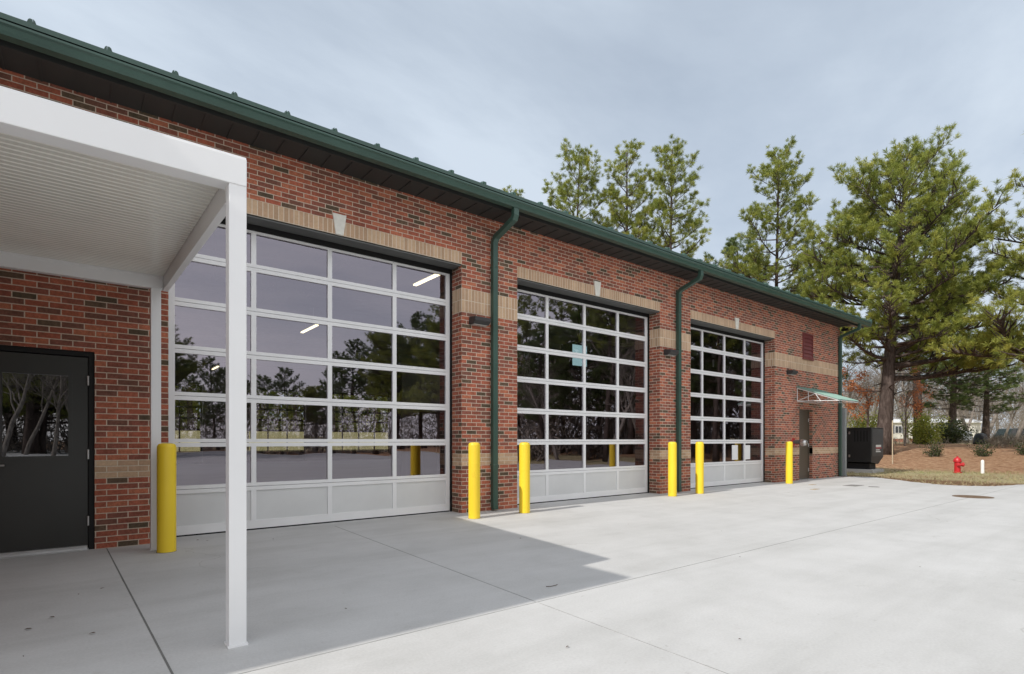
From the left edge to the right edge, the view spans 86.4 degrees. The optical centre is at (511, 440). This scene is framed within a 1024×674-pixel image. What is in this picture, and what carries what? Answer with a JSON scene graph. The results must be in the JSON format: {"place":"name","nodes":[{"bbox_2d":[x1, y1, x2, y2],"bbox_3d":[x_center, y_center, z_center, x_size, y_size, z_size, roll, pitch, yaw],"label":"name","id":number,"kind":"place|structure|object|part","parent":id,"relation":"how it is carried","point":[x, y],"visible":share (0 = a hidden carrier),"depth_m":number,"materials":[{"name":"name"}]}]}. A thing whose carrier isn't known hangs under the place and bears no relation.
{"place":"outdoors","nodes":[
{"label":"outdoors","id":0,"kind":"place"},
{"bbox_2d":[413,411,443,477],"bbox_3d":[-1.982,0.268,13.645,0.840,1.950,0.535,0,0,-38],"label":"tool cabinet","id":1,"kind":"object","parent":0,"point":[428,459],"visible":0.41,"depth_m":13.38,"materials":[{"name":"grey metal"}]},
{"bbox_3d":[-1.997,0.227,13.315,0.400,1.790,0.034,0,0,-38],"label":"cabinet door","id":2,"kind":"part","parent":1,"relation":"part of","materials":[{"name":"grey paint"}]},
{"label":"cabinet door","id":3,"kind":"part","parent":1,"relation":"part of","materials":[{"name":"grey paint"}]},
{"bbox_2d":[0,476,1023,673],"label":"concrete pavement","id":4,"kind":"structure","parent":0,"point":[871,597],"depth_m":4.48,"materials":[{"name":"grey concrete"}]},
{"bbox_2d":[0,86,247,648],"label":"entrance canopy","id":5,"kind":"object","parent":4,"relation":"on","point":[87,195],"visible":0.98,"depth_m":3.57,"materials":[{"name":"white metal"}]},
{"bbox_2d":[106,548,173,673],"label":"pavement joints","id":6,"kind":"object","parent":4,"relation":"on","point":[159,649],"visible":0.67,"depth_m":3.75,"materials":[{"name":"grey concrete"}]},
{"bbox_2d":[156,443,176,552],"bbox_3d":[-3.878,0.639,6.124,0.196,1.218,0.196,0,0,-38],"label":"bollard","id":7,"kind":"object","parent":4,"relation":"on","point":[166,497],"visible":1,"depth_m":6.05,"materials":[{"name":"yellow metal"}]},
{"bbox_2d":[468,442,479,518],"bbox_3d":[-0.604,0.639,8.735,0.196,1.218,0.196,0,0,-38],"label":"bollard","id":8,"kind":"object","parent":4,"relation":"on","point":[473,480],"visible":1,"depth_m":8.66,"materials":[{"name":"yellow metal"}]},
{"bbox_2d":[519,442,529,513],"bbox_3d":[0.217,0.639,9.405,0.196,1.218,0.196,0,0,-38],"label":"bollard","id":9,"kind":"object","parent":4,"relation":"on","point":[524,477],"visible":1,"depth_m":9.32,"materials":[{"name":"yellow metal"}]},
{"bbox_2d":[239,484,1023,673],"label":"pavement saw cuts","id":10,"kind":"object","parent":4,"relation":"on","point":[539,601],"visible":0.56,"depth_m":4.12,"materials":[{"name":"grey concrete"}]},
{"bbox_2d":[668,442,676,496],"bbox_3d":[3.585,0.639,12.192,0.196,1.218,0.196,0,0,-38],"label":"bollard","id":11,"kind":"object","parent":4,"relation":"on","point":[672,469],"visible":1,"depth_m":12.11,"materials":[{"name":"yellow metal"}]},
{"bbox_2d":[695,442,703,493],"bbox_3d":[4.407,0.639,12.813,0.196,1.218,0.196,0,0,-38],"label":"bollard","id":12,"kind":"object","parent":4,"relation":"on","point":[699,467],"visible":1,"depth_m":12.74,"materials":[{"name":"yellow metal"}]},
{"bbox_2d":[786,441,792,483],"bbox_3d":[8.018,0.639,15.777,0.196,1.218,0.196,0,0,-38],"label":"bollard","id":13,"kind":"object","parent":4,"relation":"on","point":[789,462],"visible":1,"depth_m":15.70,"materials":[{"name":"yellow metal"}]},
{"bbox_2d":[952,495,993,498],"bbox_3d":[10.191,1.254,12.064,0.720,0.028,0.720,0,0,-38],"label":"manhole cover","id":14,"kind":"object","parent":4,"relation":"in","point":[975,496],"visible":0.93,"depth_m":12.08,"materials":[{"name":"metal"}]},
{"bbox_2d":[0,0,1023,434],"label":"sky","id":15,"kind":"structure","parent":0,"point":[490,92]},
{"bbox_2d":[175,430,1023,485],"bbox_3d":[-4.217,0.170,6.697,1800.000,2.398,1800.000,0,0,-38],"label":"ground","id":16,"kind":"structure","parent":0,"point":[911,456],"depth_m":28.15,"materials":[{"name":"brown soil"}]},
{"bbox_2d":[175,386,199,429],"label":"pine tree","id":17,"kind":"object","parent":16,"relation":"on","point":[190,424],"visible":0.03,"depth_m":63.19,"materials":[{"name":"plant"}]},
{"bbox_2d":[249,390,269,428],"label":"pine tree","id":18,"kind":"object","parent":16,"relation":"on","point":[258,392],"visible":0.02,"depth_m":68.52,"materials":[{"name":"plant"}]},
{"bbox_2d":[256,391,277,428],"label":"pine tree","id":19,"kind":"object","parent":16,"relation":"on","point":[257,405],"visible":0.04,"depth_m":83.91,"materials":[{"name":"green plant"}]},
{"bbox_2d":[175,387,387,431],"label":"back undergrowth","id":20,"kind":"object","parent":16,"relation":"on","point":[280,425],"visible":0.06,"depth_m":79.83,"materials":[{"name":"grey plant"}]},
{"bbox_2d":[276,391,303,429],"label":"pine tree","id":21,"kind":"object","parent":16,"relation":"on","point":[295,417],"visible":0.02,"depth_m":74.32,"materials":[{"name":"plant"}]},
{"bbox_2d":[332,394,357,429],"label":"pine tree","id":22,"kind":"object","parent":16,"relation":"on","point":[345,397],"visible":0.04,"depth_m":74.96,"materials":[{"name":"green plant"}]},
{"bbox_2d":[341,396,369,429],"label":"pine tree","id":23,"kind":"object","parent":16,"relation":"on","point":[346,419],"depth_m":86.33,"materials":[{"name":"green plant"}]},
{"bbox_2d":[357,395,382,430],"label":"pine tree","id":24,"kind":"object","parent":16,"relation":"on","point":[366,415],"visible":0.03,"depth_m":81.42,"materials":[{"name":"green plant"}]},
{"bbox_2d":[0,12,871,558],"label":"fire station","id":25,"kind":"object","parent":16,"relation":"on","point":[350,238],"visible":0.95,"depth_m":9.58,"materials":[{"name":"red brick"}]},
{"bbox_2d":[0,345,94,558],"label":"entrance door","id":26,"kind":"structure","parent":25,"relation":"in","point":[47,396],"depth_m":6.04,"materials":[{"name":"black metal"}]},
{"bbox_2d":[175,384,201,463],"bbox_3d":[-18.466,-0.877,28.281,4.205,4.250,0.050,0,0,-38],"label":"rear overhead door","id":27,"kind":"structure","parent":25,"relation":"in","point":[182,457],"depth_m":29.22,"materials":[{"name":"silver metal"}]},
{"bbox_2d":[247,387,304,461],"bbox_3d":[-14.152,-0.877,31.671,4.206,4.250,0.050,0,0,-38],"label":"rear overhead door","id":28,"kind":"structure","parent":25,"relation":"in","point":[272,455],"depth_m":31.96,"materials":[{"name":"silver metal"}]},
{"bbox_2d":[168,224,449,536],"bbox_3d":[-2.763,-0.877,8.298,4.205,4.250,0.050,0,0,-38],"label":"overhead door","id":29,"kind":"structure","parent":25,"relation":"in","point":[199,511],"depth_m":8.19,"materials":[{"name":"silver metal"}]},
{"bbox_2d":[300,323,318,332],"bbox_3d":[-6.756,-4.022,18.182,0.120,0.658,1.600,0,0,-38],"label":"strip light","id":30,"kind":"object","parent":25,"relation":"attached to","point":[307,328],"visible":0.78,"depth_m":18.17,"materials":[{"name":"white metal"}]},
{"bbox_2d":[326,392,388,459],"bbox_3d":[-9.838,-0.877,35.061,4.205,4.250,0.050,0,0,-38],"label":"rear overhead door","id":31,"kind":"structure","parent":25,"relation":"in","point":[364,454],"depth_m":35.02,"materials":[{"name":"silver metal"}]},
{"bbox_2d":[401,372,439,478],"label":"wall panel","id":32,"kind":"structure","parent":25,"relation":"on","point":[419,388],"depth_m":13.82,"materials":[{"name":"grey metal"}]},
{"bbox_2d":[412,273,439,285],"bbox_3d":[-1.840,-4.022,12.444,0.120,0.658,1.600,0,0,-38],"label":"strip light","id":33,"kind":"object","parent":25,"relation":"attached to","point":[425,278],"visible":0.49,"depth_m":12.61,"materials":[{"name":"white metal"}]},
{"bbox_2d":[469,316,490,326],"bbox_3d":[-0.554,-2.062,9.448,0.330,0.138,0.200,0,0,-38],"label":"wall light","id":34,"kind":"object","parent":25,"relation":"attached to","point":[479,321],"visible":1,"depth_m":9.38,"materials":[{"name":"brown metal"}]},
{"bbox_2d":[570,305,586,367],"bbox_3d":[1.444,-2.801,11.753,0.470,2.440,0.044,0,0,-38],"label":"status screen","id":35,"kind":"object","parent":25,"relation":"hanging from","point":[576,362],"visible":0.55,"depth_m":11.71,"materials":[{"name":"teal glass"}]},
{"bbox_2d":[517,289,646,504],"bbox_3d":[1.551,-0.877,11.688,4.206,4.250,0.050,0,0,-38],"label":"overhead door","id":36,"kind":"structure","parent":25,"relation":"in","point":[546,485],"depth_m":11.66,"materials":[{"name":"silver metal"}]},
{"bbox_2d":[664,349,678,356],"bbox_3d":[3.747,-2.062,12.828,0.330,0.138,0.200,0,0,-38],"label":"wall light","id":37,"kind":"object","parent":25,"relation":"attached to","point":[670,352],"visible":1,"depth_m":12.76,"materials":[{"name":"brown metal"}]},
{"bbox_2d":[691,327,762,488],"bbox_3d":[5.864,-0.877,15.078,4.205,4.250,0.050,0,0,-38],"label":"overhead door","id":38,"kind":"structure","parent":25,"relation":"in","point":[731,472],"depth_m":15.17,"materials":[{"name":"silver metal"}]},
{"bbox_2d":[732,445,737,459],"bbox_3d":[6.295,0.341,15.405,0.307,0.415,0.004,0,0,-38],"label":"paper sheet","id":39,"kind":"object","parent":25,"relation":"attached to","point":[734,452],"visible":1,"depth_m":15.40,"materials":[{"name":"white paper"}]},
{"bbox_2d":[746,445,749,458],"bbox_3d":[6.816,0.344,15.815,0.333,0.410,0.004,0,0,-38],"label":"paper sheet","id":40,"kind":"object","parent":25,"relation":"attached to","point":[747,451],"visible":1,"depth_m":15.84,"materials":[{"name":"white paper"}]},
{"bbox_2d":[786,370,797,374],"bbox_3d":[8.520,-2.062,16.578,0.330,0.138,0.200,0,0,-38],"label":"wall light","id":41,"kind":"object","parent":25,"relation":"attached to","point":[791,372],"visible":1,"depth_m":16.51,"materials":[{"name":"brown metal"}]},
{"bbox_2d":[791,438,807,445],"bbox_3d":[8.802,0.052,16.673,0.240,0.247,0.400,0,0,-38],"label":"fire hose connection","id":42,"kind":"object","parent":25,"relation":"attached to","point":[802,442],"visible":0.94,"depth_m":16.58,"materials":[{"name":"red paint"}]},
{"bbox_2d":[799,409,812,479],"bbox_3d":[9.279,0.131,17.474,0.940,2.235,0.290,0,0,-38],"label":"side door","id":43,"kind":"structure","parent":25,"relation":"in","point":[803,414],"depth_m":17.55,"materials":[{"name":"brown paint"}]},
{"bbox_2d":[796,386,858,402],"bbox_3d":[9.778,-1.425,16.919,1.460,0.526,1.220,0,0,-38],"label":"awning","id":44,"kind":"object","parent":25,"relation":"attached to","point":[829,395],"depth_m":16.75,"materials":[{"name":"green metal"}]},
{"bbox_2d":[500,185,523,197],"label":"pine tree","id":45,"kind":"object","parent":16,"relation":"on","point":[517,193],"depth_m":47.45,"materials":[{"name":"green plant"}]},
{"bbox_2d":[541,138,631,229],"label":"pine tree","id":46,"kind":"object","parent":16,"relation":"on","point":[565,189],"visible":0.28,"depth_m":44.57,"materials":[{"name":"green plant"}]},
{"bbox_2d":[593,137,673,245],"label":"pine tree","id":47,"kind":"object","parent":16,"relation":"on","point":[625,199],"visible":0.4,"depth_m":44.47,"materials":[{"name":"green plant"}]},
{"bbox_2d":[625,134,713,263],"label":"pine tree","id":48,"kind":"object","parent":16,"relation":"on","point":[670,169],"visible":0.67,"depth_m":42.54,"materials":[{"name":"green plant"}]},
{"bbox_2d":[703,236,771,282],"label":"pine tree","id":49,"kind":"object","parent":16,"relation":"on","point":[730,241],"visible":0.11,"depth_m":49.45,"materials":[{"name":"green plant"}]},
{"bbox_2d":[718,135,850,299],"bbox_3d":[18.106,-9.792,37.559,7.199,21.275,8.082,0,0,-20],"label":"pine tree","id":50,"kind":"object","parent":16,"relation":"on","point":[754,254],"visible":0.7,"depth_m":36.70,"materials":[{"name":"green plant"}]},
{"bbox_2d":[782,250,854,379],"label":"pine tree","id":51,"kind":"object","parent":16,"relation":"on","point":[788,282],"visible":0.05,"depth_m":45.89,"materials":[{"name":"green plant"}]},
{"bbox_2d":[842,408,846,475],"bbox_3d":[11.628,0.061,19.097,0.160,2.375,0.160,0,0,-38],"label":"grey post","id":52,"kind":"object","parent":16,"relation":"on","point":[844,441],"visible":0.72,"depth_m":19.06,"materials":[{"name":"metal"}]},
{"bbox_2d":[842,365,872,420],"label":"bare tree","id":53,"kind":"object","parent":16,"relation":"on","point":[849,415],"visible":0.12,"depth_m":79.87,"materials":[{"name":"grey plant"}]},
{"bbox_2d":[842,365,880,426],"bbox_3d":[22.636,-2.274,35.460,3.652,5.930,3.499,0,0,22],"label":"oak sapling","id":54,"kind":"object","parent":16,"relation":"on","point":[864,395],"visible":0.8,"depth_m":34.83,"materials":[{"name":"orange plant"}]},
{"bbox_2d":[842,351,880,422],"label":"bare tree","id":55,"kind":"object","parent":16,"relation":"on","point":[849,395],"visible":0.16,"depth_m":62.11,"materials":[{"name":"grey plant"}]},
{"bbox_2d":[843,381,879,420],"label":"bare tree","id":56,"kind":"object","parent":16,"relation":"on","point":[862,402],"visible":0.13,"depth_m":71.64,"materials":[{"name":"grey plant"}]},
{"bbox_2d":[847,409,877,427],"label":"evergreen bush","id":57,"kind":"object","parent":16,"relation":"on","point":[863,424],"visible":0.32,"depth_m":43.82,"materials":[{"name":"green plant"}]},
{"bbox_2d":[847,427,883,472],"bbox_3d":[13.551,0.394,23.107,1.520,1.810,3.550,0,0,-38],"label":"generator","id":58,"kind":"object","parent":16,"relation":"on","point":[864,449],"visible":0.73,"depth_m":21.79,"materials":[{"name":"black paint"}]},
{"bbox_2d":[842,340,899,386],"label":"bare tree","id":59,"kind":"object","parent":16,"relation":"on","point":[853,367],"visible":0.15,"depth_m":60.92,"materials":[{"name":"grey plant"}]},
{"bbox_2d":[842,357,907,418],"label":"bare tree","id":60,"kind":"object","parent":16,"relation":"on","point":[866,386],"visible":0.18,"depth_m":67.57,"materials":[{"name":"brown plant"}]},
{"bbox_2d":[843,341,910,398],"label":"bare tree","id":61,"kind":"object","parent":16,"relation":"on","point":[899,386],"visible":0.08,"depth_m":63.48,"materials":[{"name":"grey plant"}]},
{"bbox_2d":[850,340,908,442],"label":"bare tree","id":62,"kind":"object","parent":16,"relation":"on","point":[894,398],"visible":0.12,"depth_m":66.34,"materials":[{"name":"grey plant"}]},
{"bbox_2d":[851,341,909,441],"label":"bare tree","id":63,"kind":"object","parent":16,"relation":"on","point":[898,404],"visible":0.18,"depth_m":62.22,"materials":[{"name":"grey plant"}]},
{"bbox_2d":[853,340,910,421],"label":"bare tree","id":64,"kind":"object","parent":16,"relation":"on","point":[875,405],"visible":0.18,"depth_m":58.79,"materials":[{"name":"brown plant"}]},
{"bbox_2d":[862,363,911,404],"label":"bare tree","id":65,"kind":"object","parent":16,"relation":"on","point":[875,386],"visible":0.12,"depth_m":75.59,"materials":[{"name":"grey plant"}]},
{"bbox_2d":[875,381,928,415],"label":"bare tree","id":66,"kind":"object","parent":16,"relation":"on","point":[908,401],"visible":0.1,"depth_m":77.21,"materials":[{"name":"grey plant"}]},
{"bbox_2d":[871,333,934,441],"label":"bare tree","id":67,"kind":"object","parent":16,"relation":"on","point":[903,384],"visible":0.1,"depth_m":53.37,"materials":[{"name":"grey plant"}]},
{"bbox_2d":[789,123,1023,454],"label":"pine tree","id":68,"kind":"object","parent":16,"relation":"on","point":[859,222],"visible":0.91,"depth_m":30.52,"materials":[{"name":"green plant"}]},
{"bbox_2d":[899,365,933,445],"bbox_3d":[27.354,-2.404,37.591,2.449,5.633,2.556,0,0,-31],"label":"oak sapling","id":69,"kind":"object","parent":16,"relation":"on","point":[915,392],"visible":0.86,"depth_m":37.70,"materials":[{"name":"brown plant"}]},
{"bbox_2d":[872,207,972,442],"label":"pine tree","id":70,"kind":"object","parent":16,"relation":"on","point":[906,336],"visible":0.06,"depth_m":45.41,"materials":[{"name":"green plant"}]},
{"bbox_2d":[898,408,950,443],"bbox_3d":[30.284,-0.759,40.168,3.290,3.317,3.276,0,0,-38],"label":"evergreen bush","id":71,"kind":"object","parent":16,"relation":"on","point":[921,434],"visible":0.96,"depth_m":39.66,"materials":[{"name":"green plant"}]},
{"bbox_2d":[869,419,981,441],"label":"mobile home","id":72,"kind":"object","parent":16,"relation":"on","point":[897,428],"visible":0.23,"depth_m":76.00,"materials":[{"name":"beige"}]},
{"bbox_2d":[895,426,901,432],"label":"window","id":73,"kind":"structure","parent":72,"relation":"in","point":[898,429],"depth_m":75.95,"materials":[{"name":"white glass"}]},
{"bbox_2d":[906,382,948,418],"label":"bare tree","id":74,"kind":"object","parent":16,"relation":"on","point":[946,414],"visible":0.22,"depth_m":73.04,"materials":[{"name":"grey plant"}]},
{"bbox_2d":[920,438,944,456],"bbox_3d":[22.881,0.446,29.532,1.087,1.136,1.403,0,0,-14],"label":"young shrub","id":75,"kind":"object","parent":16,"relation":"on","point":[936,452],"visible":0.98,"depth_m":29.47,"materials":[{"name":"green plant"}]},
{"bbox_2d":[842,372,1023,441],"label":"distant woods","id":76,"kind":"object","parent":16,"relation":"on","point":[1015,421],"visible":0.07,"depth_m":94.20,"materials":[{"name":"brown plant"}]},
{"bbox_2d":[847,467,1023,485],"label":"dry grass","id":77,"kind":"structure","parent":16,"relation":"on","point":[940,471],"depth_m":19.10,"materials":[{"name":"beige plant"}]},
{"bbox_2d":[905,370,967,418],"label":"bare tree","id":78,"kind":"object","parent":16,"relation":"on","point":[929,410],"visible":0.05,"depth_m":81.07,"materials":[{"name":"grey plant"}]},
{"bbox_2d":[909,372,972,440],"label":"bare tree","id":79,"kind":"object","parent":16,"relation":"on","point":[961,415],"visible":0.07,"depth_m":61.08,"materials":[{"name":"grey plant"}]},
{"bbox_2d":[927,369,968,419],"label":"bare tree","id":80,"kind":"object","parent":16,"relation":"on","point":[958,416],"visible":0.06,"depth_m":76.47,"materials":[{"name":"grey plant"}]},
{"bbox_2d":[923,379,980,413],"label":"bare tree","id":81,"kind":"object","parent":16,"relation":"on","point":[945,402],"visible":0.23,"depth_m":65.61,"materials":[{"name":"grey plant"}]},
{"bbox_2d":[905,320,999,442],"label":"pine tree","id":82,"kind":"object","parent":16,"relation":"on","point":[954,400],"visible":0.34,"depth_m":52.01,"materials":[{"name":"green plant"}]},
{"bbox_2d":[931,414,980,443],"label":"evergreen bush","id":83,"kind":"object","parent":16,"relation":"on","point":[958,432],"visible":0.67,"depth_m":44.26,"materials":[{"name":"green plant"}]},
{"bbox_2d":[952,456,964,472],"bbox_3d":[17.465,0.945,21.372,0.375,0.655,0.379,0,0,-12],"label":"fire hydrant","id":84,"kind":"object","parent":16,"relation":"on","point":[957,461],"visible":0.98,"depth_m":21.28,"materials":[{"name":"red metal"}]},
{"bbox_2d":[893,432,1023,448],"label":"dry brush","id":85,"kind":"object","parent":16,"relation":"on","point":[1004,442],"visible":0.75,"depth_m":34.66,"materials":[{"name":"brown plant"}]},
{"bbox_2d":[924,134,1023,398],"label":"pine tree","id":86,"kind":"object","parent":16,"relation":"on","point":[1008,332],"visible":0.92,"depth_m":28.27,"materials":[{"name":"green plant"}]},
{"bbox_2d":[973,433,987,443],"bbox_3d":[32.654,-0.108,37.992,1.030,0.821,0.810,0,0,-38],"label":"covered grill","id":87,"kind":"object","parent":16,"relation":"on","point":[981,436],"visible":0.82,"depth_m":37.72,"materials":[{"name":"black fabric"}]},
{"bbox_2d":[967,438,995,456],"bbox_3d":[24.544,0.427,28.480,1.333,1.080,1.033,0,0,42],"label":"young shrub","id":88,"kind":"object","parent":16,"relation":"on","point":[981,452],"visible":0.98,"depth_m":28.39,"materials":[{"name":"green plant"}]},
{"bbox_2d":[940,344,1023,440],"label":"bare tree","id":89,"kind":"object","parent":16,"relation":"on","point":[997,388],"visible":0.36,"depth_m":53.05,"materials":[{"name":"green plant"}]},
{"bbox_2d":[981,460,983,472],"bbox_3d":[17.951,1.007,20.810,0.110,0.530,0.108,0,0,-38],"label":"white marker pipe","id":90,"kind":"object","parent":16,"relation":"on","point":[982,466],"visible":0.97,"depth_m":20.77,"materials":[{"name":"plastic"}]},
{"bbox_2d":[957,374,1015,419],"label":"bare tree","id":91,"kind":"object","parent":16,"relation":"on","point":[979,414],"visible":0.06,"depth_m":78.15,"materials":[{"name":"grey plant"}]},
{"bbox_2d":[963,376,1013,415],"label":"bare tree","id":92,"kind":"object","parent":16,"relation":"on","point":[990,403],"visible":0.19,"depth_m":76.16,"materials":[{"name":"grey plant"}]},
{"bbox_2d":[965,373,1018,428],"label":"bare tree","id":93,"kind":"object","parent":16,"relation":"on","point":[971,418],"visible":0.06,"depth_m":73.66,"materials":[{"name":"grey plant"}]},
{"bbox_2d":[963,361,1022,433],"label":"bare tree","id":94,"kind":"object","parent":16,"relation":"on","point":[995,417],"visible":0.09,"depth_m":62.11,"materials":[{"name":"grey plant"}]},
{"bbox_2d":[977,397,1022,430],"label":"bare tree","id":95,"kind":"object","parent":16,"relation":"on","point":[998,422],"visible":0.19,"depth_m":89.15,"materials":[{"name":"grey plant"}]},
{"bbox_2d":[982,385,1023,427],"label":"bare tree","id":96,"kind":"object","parent":16,"relation":"on","point":[1009,407],"visible":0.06,"depth_m":104.41,"materials":[{"name":"grey plant"}]},
{"bbox_2d":[1004,381,1023,439],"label":"bare tree","id":97,"kind":"object","parent":16,"relation":"on","point":[1010,422],"visible":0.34,"depth_m":65.34,"materials":[{"name":"grey plant"}]},
{"bbox_2d":[1008,440,1023,454],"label":"young shrub","id":98,"kind":"object","parent":16,"relation":"on","point":[1020,451],"visible":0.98,"depth_m":28.09,"materials":[{"name":"green plant"}]},
{"bbox_2d":[1013,368,1023,438],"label":"bare tree","id":99,"kind":"object","parent":16,"relation":"on","point":[1020,429],"visible":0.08,"depth_m":41.60,"materials":[{"name":"grey plant"}]},
{"bbox_2d":[892,420,892,463],"bbox_3d":[18.489,0.108,26.500,0.044,2.150,0.044,0,0,-38],"label":"wooden stake","id":100,"kind":"object","parent":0,"point":[892,441],"visible":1,"depth_m":26.48,"materials":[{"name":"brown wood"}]},
{"bbox_2d":[958,431,971,442],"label":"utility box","id":101,"kind":"object","parent":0,"point":[969,437],"visible":0.2,"depth_m":59.60,"materials":[{"name":"grey metal"}]},
{"bbox_2d":[994,428,1023,440],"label":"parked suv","id":102,"kind":"object","parent":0,"point":[1012,431],"visible":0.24,"depth_m":69.15,"materials":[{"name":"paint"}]}
]}

